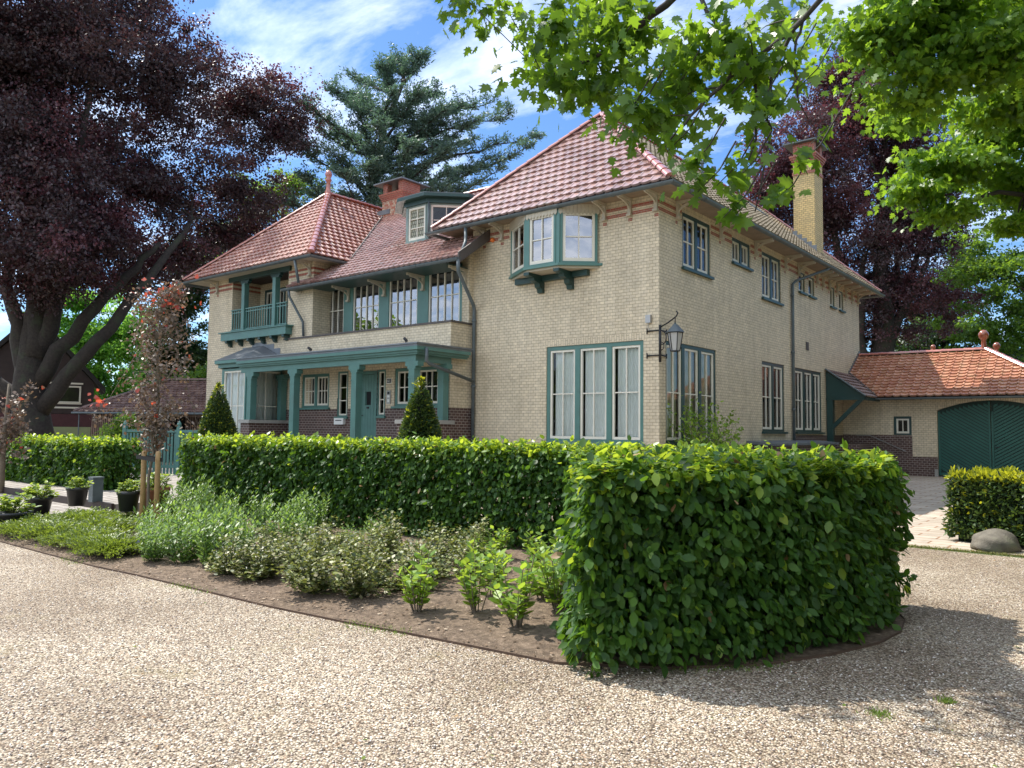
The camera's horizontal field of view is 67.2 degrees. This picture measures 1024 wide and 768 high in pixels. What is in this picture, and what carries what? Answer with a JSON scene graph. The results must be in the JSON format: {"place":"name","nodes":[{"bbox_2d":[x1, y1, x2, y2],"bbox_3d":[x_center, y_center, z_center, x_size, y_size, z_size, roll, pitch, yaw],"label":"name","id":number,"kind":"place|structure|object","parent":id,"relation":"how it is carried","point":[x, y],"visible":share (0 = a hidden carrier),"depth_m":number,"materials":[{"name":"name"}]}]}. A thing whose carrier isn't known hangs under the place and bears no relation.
{"place":"outdoors","nodes":[
{"label":"outdoors","id":0,"kind":"place"},
{"bbox_2d":[0,333,104,436],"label":"dark house","id":1,"kind":"structure","parent":0,"point":[85,381],"depth_m":47.05,"materials":[{"name":"brown brick"}]},
{"bbox_2d":[71,378,206,461],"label":"garden shed","id":2,"kind":"structure","parent":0,"point":[196,389],"depth_m":34.80,"materials":[{"name":"tile"}]},
{"bbox_2d":[0,467,344,513],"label":"terrace path","id":3,"kind":"structure","parent":0,"point":[109,496],"depth_m":15.96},
{"bbox_2d":[20,480,59,514],"bbox_3d":[-7.863,1.889,12.850,0.583,0.590,0.645,-2,-4,39],"label":"plant pot","id":4,"kind":"object","parent":3,"relation":"on","point":[45,497],"visible":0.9,"depth_m":12.76,"materials":[{"name":"black plastic"}]},
{"bbox_2d":[65,475,93,505],"bbox_3d":[-7.473,1.837,13.314,0.478,0.518,0.447,-2,-4,39],"label":"plant pot","id":5,"kind":"object","parent":3,"relation":"on","point":[77,492],"visible":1,"depth_m":13.19,"materials":[{"name":"black plastic"}]},
{"bbox_2d":[88,476,104,501],"bbox_3d":[-7.554,1.911,14.000,0.200,0.450,0.200,-2,-4,39],"label":"bollard light","id":6,"kind":"object","parent":3,"relation":"on","point":[95,492],"visible":0.96,"depth_m":13.94,"materials":[{"name":"metal"}]},
{"bbox_2d":[0,509,903,665],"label":"bed soil","id":7,"kind":"structure","parent":0,"point":[456,617],"depth_m":6.76,"materials":[{"name":"soil"}]},
{"bbox_2d":[6,520,84,541],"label":"ground cover","id":8,"kind":"object","parent":7,"relation":"on","point":[39,528],"visible":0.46,"depth_m":10.38,"materials":[{"name":"green plant"}]},
{"bbox_2d":[9,517,95,538],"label":"ground cover","id":9,"kind":"object","parent":7,"relation":"on","point":[51,521],"visible":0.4,"depth_m":10.60,"materials":[{"name":"green plant"}]},
{"bbox_2d":[51,532,131,553],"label":"ground cover","id":10,"kind":"object","parent":7,"relation":"on","point":[77,540],"visible":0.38,"depth_m":9.45,"materials":[{"name":"green plant"}]},
{"bbox_2d":[50,523,137,542],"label":"ground cover","id":11,"kind":"object","parent":7,"relation":"on","point":[100,530],"visible":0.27,"depth_m":10.08,"materials":[{"name":"green plant"}]},
{"bbox_2d":[76,513,143,534],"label":"ground cover","id":12,"kind":"object","parent":7,"relation":"on","point":[126,522],"visible":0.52,"depth_m":11.12,"materials":[{"name":"green plant"}]},
{"bbox_2d":[74,538,146,558],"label":"ground cover","id":13,"kind":"object","parent":7,"relation":"on","point":[114,552],"visible":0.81,"depth_m":9.13,"materials":[{"name":"green plant"}]},
{"bbox_2d":[77,529,160,555],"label":"ground cover","id":14,"kind":"object","parent":7,"relation":"on","point":[120,539],"visible":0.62,"depth_m":9.37,"materials":[{"name":"green plant"}]},
{"bbox_2d":[105,511,134,518],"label":"ground cover","id":15,"kind":"object","parent":7,"relation":"on","point":[129,512],"visible":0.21,"depth_m":12.44,"materials":[{"name":"green plant"}]},
{"bbox_2d":[115,478,139,511],"bbox_3d":[-6.239,1.798,12.557,0.464,0.531,0.428,1,-3,-3],"label":"plant pot","id":16,"kind":"object","parent":15,"relation":"on","point":[128,497],"visible":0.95,"depth_m":12.48,"materials":[{"name":"black plastic"}]},
{"bbox_2d":[139,451,146,518],"bbox_3d":[-5.848,1.702,12.217,0.080,1.290,0.080,-2,-4,39],"label":"wooden stake","id":17,"kind":"object","parent":7,"relation":"on","point":[143,482],"visible":0.85,"depth_m":12.20,"materials":[{"name":"brown wood"}]},
{"bbox_2d":[85,269,204,519],"bbox_3d":[-5.801,0.151,12.247,1.703,4.161,1.202,2,-4,-29],"label":"young tree","id":18,"kind":"object","parent":7,"relation":"on","point":[175,294],"visible":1,"depth_m":12.28,"materials":[{"name":"brown plant"}]},
{"bbox_2d":[133,494,171,538],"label":"tall herb","id":19,"kind":"object","parent":7,"relation":"on","point":[160,512],"visible":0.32,"depth_m":10.18,"materials":[{"name":"green plant"}]},
{"bbox_2d":[135,523,171,561],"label":"tall herb","id":20,"kind":"object","parent":7,"relation":"on","point":[151,551],"visible":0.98,"depth_m":8.91,"materials":[{"name":"green plant"}]},
{"bbox_2d":[136,472,173,510],"bbox_3d":[-5.884,1.759,12.727,0.567,0.637,0.643,0,-3,4],"label":"plant pot","id":21,"kind":"object","parent":7,"relation":"on","point":[167,487],"visible":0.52,"depth_m":12.63,"materials":[{"name":"ceramic"}]},
{"bbox_2d":[135,507,175,546],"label":"tall herb","id":22,"kind":"object","parent":7,"relation":"on","point":[150,520],"visible":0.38,"depth_m":9.73,"materials":[{"name":"green plant"}]},
{"bbox_2d":[153,451,160,525],"bbox_3d":[-5.534,1.694,12.017,0.080,1.290,0.080,-2,-4,39],"label":"wooden stake","id":23,"kind":"object","parent":7,"relation":"on","point":[157,476],"visible":0.85,"depth_m":12.00,"materials":[{"name":"brown wood"}]},
{"bbox_2d":[161,512,212,563],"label":"tall herb","id":24,"kind":"object","parent":7,"relation":"on","point":[189,556],"visible":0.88,"depth_m":8.87,"materials":[{"name":"green plant"}]},
{"bbox_2d":[198,481,238,519],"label":"tall herb","id":25,"kind":"object","parent":7,"relation":"on","point":[221,500],"visible":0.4,"depth_m":11.77,"materials":[{"name":"green plant"}]},
{"bbox_2d":[192,501,245,565],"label":"tall herb","id":26,"kind":"object","parent":7,"relation":"on","point":[205,540],"visible":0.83,"depth_m":8.70,"materials":[{"name":"green plant"}]},
{"bbox_2d":[203,528,257,574],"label":"shrub","id":27,"kind":"object","parent":7,"relation":"on","point":[218,567],"visible":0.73,"depth_m":8.14,"materials":[{"name":"green plant"}]},
{"bbox_2d":[227,511,264,556],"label":"tall herb","id":28,"kind":"object","parent":7,"relation":"on","point":[251,530],"visible":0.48,"depth_m":9.20,"materials":[{"name":"green plant"}]},
{"bbox_2d":[226,528,296,581],"bbox_3d":[-2.627,1.768,8.029,0.719,0.518,0.690,-3,-5,42],"label":"shrub","id":29,"kind":"object","parent":7,"relation":"on","point":[262,570],"visible":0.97,"depth_m":7.93,"materials":[{"name":"green plant"}]},
{"bbox_2d":[244,520,295,566],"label":"shrub","id":30,"kind":"object","parent":7,"relation":"on","point":[267,538],"visible":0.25,"depth_m":8.50,"materials":[{"name":"green plant"}]},
{"bbox_2d":[264,505,299,542],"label":"tall herb","id":31,"kind":"object","parent":7,"relation":"on","point":[271,525],"visible":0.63,"depth_m":10.22,"materials":[{"name":"green plant"}]},
{"bbox_2d":[274,489,310,528],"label":"tall herb","id":32,"kind":"object","parent":7,"relation":"on","point":[293,500],"visible":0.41,"depth_m":11.63,"materials":[{"name":"green plant"}]},
{"bbox_2d":[276,524,330,577],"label":"shrub","id":33,"kind":"object","parent":7,"relation":"on","point":[296,570],"visible":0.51,"depth_m":7.85,"materials":[{"name":"green plant"}]},
{"bbox_2d":[271,537,344,594],"bbox_3d":[-1.865,1.733,7.360,0.757,0.558,0.708,1,-3,1],"label":"shrub","id":34,"kind":"object","parent":7,"relation":"on","point":[316,582],"visible":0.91,"depth_m":7.25,"materials":[{"name":"green plant"}]},
{"bbox_2d":[279,527,340,566],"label":"shrub","id":35,"kind":"object","parent":7,"relation":"on","point":[323,543],"visible":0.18,"depth_m":8.42,"materials":[{"name":"green plant"}]},
{"bbox_2d":[292,487,330,532],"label":"tall herb","id":36,"kind":"object","parent":7,"relation":"on","point":[313,513],"visible":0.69,"depth_m":11.33,"materials":[{"name":"green plant"}]},
{"bbox_2d":[316,523,366,560],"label":"shrub","id":37,"kind":"object","parent":7,"relation":"on","point":[338,544],"visible":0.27,"depth_m":8.97,"materials":[{"name":"green plant"}]},
{"bbox_2d":[324,532,402,598],"bbox_3d":[-1.373,1.687,7.195,0.714,0.606,0.686,2,-4,-21],"label":"shrub","id":38,"kind":"object","parent":7,"relation":"on","point":[353,585],"visible":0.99,"depth_m":7.10,"materials":[{"name":"green plant"}]},
{"bbox_2d":[337,530,392,568],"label":"shrub","id":39,"kind":"object","parent":7,"relation":"on","point":[371,549],"visible":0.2,"depth_m":8.26,"materials":[{"name":"green plant"}]},
{"bbox_2d":[348,537,397,585],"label":"shrub","id":40,"kind":"object","parent":7,"relation":"on","point":[383,566],"visible":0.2,"depth_m":7.71,"materials":[{"name":"green plant"}]},
{"bbox_2d":[352,508,411,550],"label":"shrub","id":41,"kind":"object","parent":7,"relation":"on","point":[379,528],"visible":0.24,"depth_m":9.57,"materials":[{"name":"green plant"}]},
{"bbox_2d":[360,516,413,562],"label":"shrub","id":42,"kind":"object","parent":7,"relation":"on","point":[389,539],"visible":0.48,"depth_m":8.94,"materials":[{"name":"green plant"}]},
{"bbox_2d":[1,524,788,664],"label":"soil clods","id":43,"kind":"object","parent":7,"relation":"on","point":[551,653],"visible":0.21,"depth_m":6.98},
{"bbox_2d":[379,536,450,592],"bbox_3d":[-0.986,1.749,7.436,0.784,0.554,0.733,1,-3,-3],"label":"shrub","id":44,"kind":"object","parent":7,"relation":"on","point":[404,559],"visible":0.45,"depth_m":7.47,"materials":[{"name":"green plant"}]},
{"bbox_2d":[396,540,438,612],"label":"young shrub","id":45,"kind":"object","parent":7,"relation":"on","point":[409,581],"visible":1,"depth_m":6.60,"materials":[{"name":"green plant"}]},
{"bbox_2d":[392,525,458,578],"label":"shrub","id":46,"kind":"object","parent":7,"relation":"on","point":[447,569],"visible":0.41,"depth_m":8.01,"materials":[{"name":"green plant"}]},
{"bbox_2d":[425,520,468,557],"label":"shrub","id":47,"kind":"object","parent":7,"relation":"on","point":[449,539],"visible":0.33,"depth_m":9.29,"materials":[{"name":"green plant"}]},
{"bbox_2d":[443,521,499,575],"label":"shrub","id":48,"kind":"object","parent":7,"relation":"on","point":[463,553],"visible":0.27,"depth_m":8.28,"materials":[{"name":"green plant"}]},
{"bbox_2d":[174,430,769,550],"bbox_3d":[-1.684,1.524,11.702,11.152,1.615,1.242,-2,-4,35],"label":"beech hedge","id":49,"kind":"object","parent":7,"relation":"on","point":[423,479],"visible":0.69,"depth_m":11.20,"materials":[{"name":"green plant"}]},
{"bbox_2d":[453,548,506,612],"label":"young shrub","id":50,"kind":"object","parent":7,"relation":"on","point":[470,594],"visible":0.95,"depth_m":6.59,"materials":[{"name":"green plant"}]},
{"bbox_2d":[464,537,511,585],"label":"young shrub","id":51,"kind":"object","parent":7,"relation":"on","point":[491,547],"visible":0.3,"depth_m":7.70,"materials":[{"name":"green plant"}]},
{"bbox_2d":[468,545,513,595],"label":"young shrub","id":52,"kind":"object","parent":7,"relation":"on","point":[501,561],"visible":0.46,"depth_m":7.15,"materials":[{"name":"green plant"}]},
{"bbox_2d":[483,525,513,553],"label":"young shrub","id":53,"kind":"object","parent":7,"relation":"on","point":[502,540],"visible":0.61,"depth_m":9.21,"materials":[{"name":"green plant"}]},
{"bbox_2d":[487,544,541,627],"bbox_3d":[0.039,1.609,6.109,0.469,0.661,0.472,1,-4,-14],"label":"young shrub","id":54,"kind":"object","parent":7,"relation":"on","point":[519,608],"visible":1,"depth_m":6.12,"materials":[{"name":"green plant"}]},
{"bbox_2d":[518,525,557,568],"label":"young shrub","id":55,"kind":"object","parent":7,"relation":"on","point":[532,544],"visible":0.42,"depth_m":8.49,"materials":[{"name":"green plant"}]},
{"bbox_2d":[523,545,563,599],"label":"young shrub","id":56,"kind":"object","parent":7,"relation":"on","point":[541,594],"visible":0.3,"depth_m":7.04,"materials":[{"name":"green plant"}]},
{"bbox_2d":[535,540,567,609],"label":"young shrub","id":57,"kind":"object","parent":7,"relation":"on","point":[554,591],"visible":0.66,"depth_m":6.59,"materials":[{"name":"green plant"}]},
{"bbox_2d":[549,437,918,678],"bbox_3d":[2.021,1.234,6.191,3.992,1.613,1.622,3,-4,-36],"label":"beech hedge","id":58,"kind":"object","parent":7,"relation":"on","point":[689,553],"visible":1,"depth_m":5.33,"materials":[{"name":"green plant"}]},
{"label":"ground cover","id":59,"kind":"object","parent":7,"relation":"on","visible":0},
{"bbox_2d":[0,492,41,523],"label":"plant pot","id":60,"kind":"object","parent":59,"relation":"on","point":[8,511],"visible":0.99,"depth_m":11.71,"materials":[{"name":"black plastic"}]},
{"bbox_2d":[0,459,1023,767],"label":"gravel drive","id":61,"kind":"structure","parent":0,"point":[944,579],"depth_m":4.71,"materials":[{"name":"gravel"}]},
{"bbox_2d":[0,380,44,492],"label":"young tree","id":62,"kind":"object","parent":61,"relation":"on","point":[16,429],"visible":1,"depth_m":16.96,"materials":[{"name":"red plant"}]},
{"bbox_2d":[3,487,113,516],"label":"terrace kerb","id":63,"kind":"structure","parent":61,"relation":"on","point":[58,499],"depth_m":14.77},
{"bbox_2d":[0,432,144,489],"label":"beech hedge","id":64,"kind":"object","parent":61,"relation":"on","point":[62,460],"visible":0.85,"depth_m":17.25,"materials":[{"name":"green plant"}]},
{"bbox_2d":[95,412,144,439],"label":"broadleaf shrub","id":65,"kind":"object","parent":61,"relation":"on","point":[114,430],"visible":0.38,"depth_m":23.72,"materials":[{"name":"green plant"}]},
{"bbox_2d":[122,420,197,473],"bbox_3d":[-9.960,1.939,22.306,2.777,1.770,0.127,0,-3,6],"label":"picket fence","id":66,"kind":"object","parent":61,"relation":"on","point":[178,440],"visible":0.33,"depth_m":22.29,"materials":[{"name":"teal paint"}]},
{"bbox_2d":[185,381,238,480],"bbox_3d":[-7.070,1.305,18.554,1.736,2.751,1.761,-2,-4,39],"label":"yew cone","id":67,"kind":"object","parent":61,"relation":"on","point":[217,418],"visible":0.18,"depth_m":18.39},
{"bbox_2d":[277,41,546,209],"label":"cedar","id":68,"kind":"object","parent":61,"relation":"on","point":[380,163],"visible":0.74,"depth_m":49.64,"materials":[{"name":"green plant"}]},
{"bbox_2d":[386,375,455,513],"bbox_3d":[-1.713,1.161,14.564,1.633,2.674,1.648,-2,-4,39],"label":"yew cone","id":69,"kind":"object","parent":61,"relation":"on","point":[420,419],"visible":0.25,"depth_m":14.41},
{"bbox_2d":[53,556,799,675],"bbox_3d":[-1.165,1.991,7.032,9.384,0.036,3.124,0,-3,10],"label":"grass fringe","id":70,"kind":"object","parent":61,"relation":"on","point":[742,666],"depth_m":5.96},
{"bbox_2d":[0,544,1023,767],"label":"gravel stones","id":71,"kind":"object","parent":61,"relation":"on","point":[462,737],"visible":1,"depth_m":4.47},
{"bbox_2d":[178,111,907,482],"bbox_3d":[1.538,-3.171,31.857,23.627,13.340,21.697,-2,-4,39],"label":"villa","id":72,"kind":"object","parent":61,"relation":"on","point":[528,323],"visible":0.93,"depth_m":23.51,"materials":[{"name":"beige brick"}]},
{"bbox_2d":[214,342,283,432],"bbox_3d":[-10.116,0.788,28.505,3.800,4.800,1.907,-2,-4,39],"label":"bay window","id":73,"kind":"structure","parent":72,"relation":"in","point":[234,382],"depth_m":27.74,"materials":[{"name":"glass"}]},
{"bbox_2d":[299,373,329,409],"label":"window","id":74,"kind":"structure","parent":72,"relation":"in","point":[319,396],"depth_m":26.86,"materials":[{"name":"teal paint"}]},
{"bbox_2d":[334,371,368,418],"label":"window","id":75,"kind":"structure","parent":72,"relation":"in","point":[342,376],"depth_m":26.00,"materials":[{"name":"teal paint"}]},
{"bbox_2d":[361,371,376,441],"bbox_3d":[-4.690,0.863,25.080,1.020,2.555,0.150,-2,-4,39],"label":"front door","id":76,"kind":"structure","parent":72,"relation":"in","point":[369,383],"depth_m":25.06,"materials":[{"name":"teal paint"}]},
{"bbox_2d":[373,370,385,417],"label":"window","id":77,"kind":"structure","parent":72,"relation":"in","point":[381,392],"depth_m":24.70,"materials":[{"name":"teal paint"}]},
{"bbox_2d":[330,263,462,332],"bbox_3d":[-4.027,-2.488,26.266,7.160,2.200,0.910,-2,-4,39],"label":"window","id":78,"kind":"structure","parent":72,"relation":"in","point":[404,303],"depth_m":25.92,"materials":[{"name":"glass"}]},
{"bbox_2d":[391,366,437,407],"bbox_3d":[-2.667,0.132,23.931,2.120,1.260,0.990,-2,-4,39],"label":"window","id":79,"kind":"structure","parent":72,"relation":"in","point":[430,374],"depth_m":24.22,"materials":[{"name":"teal paint"}]},
{"bbox_2d":[546,340,644,445],"bbox_3d":[2.416,0.292,21.024,3.220,2.720,0.990,-2,-4,39],"label":"window","id":80,"kind":"structure","parent":72,"relation":"in","point":[595,391],"depth_m":20.88,"materials":[{"name":"teal paint"}]},
{"bbox_2d":[646,311,683,361],"bbox_3d":[3.899,-1.170,19.284,0.527,1.224,1.175,2,-4,-23],"label":"wall lantern","id":81,"kind":"object","parent":72,"relation":"attached to","point":[674,332],"depth_m":18.87,"materials":[{"name":"black metal"}]},
{"bbox_2d":[665,341,715,445],"bbox_3d":[4.581,0.317,21.155,0.990,2.710,3.170,-2,-4,39],"label":"window","id":82,"kind":"structure","parent":72,"relation":"in","point":[690,370],"depth_m":21.11,"materials":[{"name":"glass"}]},
{"bbox_2d":[681,212,714,279],"bbox_3d":[4.810,-3.800,21.629,0.990,1.590,1.880,-2,-4,39],"label":"window","id":83,"kind":"structure","parent":72,"relation":"in","point":[695,233],"depth_m":21.76,"materials":[{"name":"teal paint"}]},
{"bbox_2d":[731,237,753,271],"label":"window","id":84,"kind":"structure","parent":72,"relation":"in","point":[740,250],"depth_m":23.83,"materials":[{"name":"teal paint"}]},
{"bbox_2d":[761,252,783,305],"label":"window","id":85,"kind":"structure","parent":72,"relation":"in","point":[770,265],"depth_m":26.04,"materials":[{"name":"teal paint"}]},
{"bbox_2d":[762,361,787,433],"bbox_3d":[8.346,0.485,25.774,0.990,2.340,2.150,-2,-4,39],"label":"window","id":86,"kind":"structure","parent":72,"relation":"in","point":[772,374],"depth_m":26.18,"materials":[{"name":"teal paint"}]},
{"bbox_2d":[795,368,824,433],"bbox_3d":[10.566,0.670,28.494,0.990,2.340,3.020,-2,-4,39],"label":"window","id":87,"kind":"structure","parent":72,"relation":"in","point":[807,383],"depth_m":28.59,"materials":[{"name":"teal paint"}]},
{"bbox_2d":[434,0,852,233],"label":"oak tree","id":88,"kind":"object","parent":61,"relation":"on","point":[747,64],"visible":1,"depth_m":6.21,"materials":[{"name":"green plant"}]},
{"bbox_2d":[0,0,1023,385],"label":"sky","id":89,"kind":"structure","parent":0,"point":[323,36],"materials":[{"name":"blue"}]},
{"bbox_2d":[843,330,1023,476],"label":"garage","id":90,"kind":"structure","parent":0,"point":[933,413],"depth_m":29.33,"materials":[{"name":"beige brick"}]},
{"bbox_2d":[894,416,911,434],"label":"window","id":91,"kind":"structure","parent":90,"relation":"in","point":[902,424],"depth_m":30.06,"materials":[{"name":"teal paint"}]},
{"bbox_2d":[938,401,991,474],"bbox_3d":[16.823,2.023,28.687,1.708,2.790,0.075,-2,-4,39],"label":"garage door","id":92,"kind":"structure","parent":90,"relation":"in","point":[964,430],"depth_m":28.66,"materials":[{"name":"green paint"}]},
{"bbox_2d":[991,401,1023,471],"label":"garage door","id":93,"kind":"structure","parent":90,"relation":"in","point":[1007,417],"depth_m":27.82,"materials":[{"name":"green paint"}]},
{"bbox_2d":[894,475,1023,554],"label":"paved yard","id":94,"kind":"structure","parent":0,"point":[927,503],"depth_m":15.53,"materials":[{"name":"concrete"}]},
{"bbox_2d":[666,391,743,448],"bbox_3d":[5.063,1.513,19.988,1.460,2.670,2.932,-2,-4,39],"label":"climbing shrub","id":95,"kind":"object","parent":94,"relation":"on","point":[715,434],"visible":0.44,"depth_m":20.00,"materials":[{"name":"green plant"}]},
{"bbox_2d":[860,106,1023,242],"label":"maple tree","id":96,"kind":"object","parent":94,"relation":"on","point":[956,165],"visible":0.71,"depth_m":16.14,"materials":[{"name":"green plant"}]},
{"bbox_2d":[939,464,1023,548],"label":"yew hedge","id":97,"kind":"object","parent":94,"relation":"on","point":[981,498],"visible":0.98,"depth_m":11.27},
{"bbox_2d":[970,528,1021,554],"bbox_3d":[6.725,2.170,10.673,0.650,0.330,0.533,5,-4,-3],"label":"boulder","id":98,"kind":"object","parent":94,"relation":"on","point":[996,540],"visible":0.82,"depth_m":10.52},
{"bbox_2d":[909,545,1023,557],"bbox_3d":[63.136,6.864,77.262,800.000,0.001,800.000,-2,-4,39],"label":"ground","id":99,"kind":"structure","parent":0,"point":[987,553],"depth_m":10.61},
{"bbox_2d":[57,286,159,402],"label":"broadleaf tree","id":100,"kind":"object","parent":99,"relation":"on","point":[114,351],"visible":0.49,"depth_m":59.12,"materials":[{"name":"green plant"}]},
{"bbox_2d":[0,0,333,435],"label":"copper beech","id":101,"kind":"object","parent":99,"relation":"on","point":[49,49],"visible":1,"depth_m":38.32,"materials":[{"name":"purple plant"}]},
{"bbox_2d":[129,228,223,380],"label":"broadleaf tree","id":102,"kind":"object","parent":99,"relation":"on","point":[197,350],"visible":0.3,"depth_m":46.78,"materials":[{"name":"green plant"}]},
{"bbox_2d":[201,161,335,256],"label":"broadleaf tree","id":103,"kind":"object","parent":99,"relation":"on","point":[294,181],"visible":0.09,"depth_m":64.22,"materials":[{"name":"green plant"}]},
{"bbox_2d":[0,541,904,669],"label":"bed edging","id":104,"kind":"object","parent":99,"relation":"on","point":[600,664],"visible":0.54,"depth_m":5.81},
{"bbox_2d":[729,42,994,355],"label":"copper beech","id":105,"kind":"object","parent":99,"relation":"on","point":[879,243],"visible":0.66,"depth_m":51.11,"materials":[{"name":"purple plant"}]},
{"bbox_2d":[799,0,1023,151],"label":"maple tree","id":106,"kind":"object","parent":99,"relation":"on","point":[979,44],"visible":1,"depth_m":10.61,"materials":[{"name":"green plant"}]},
{"bbox_2d":[895,223,1023,361],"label":"broadleaf tree","id":107,"kind":"object","parent":99,"relation":"on","point":[935,339],"visible":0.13,"depth_m":59.55,"materials":[{"name":"green plant"}]},
{"bbox_2d":[923,156,1023,362],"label":"broadleaf tree","id":108,"kind":"object","parent":99,"relation":"on","point":[1002,266],"visible":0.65,"depth_m":44.15,"materials":[{"name":"green plant"}]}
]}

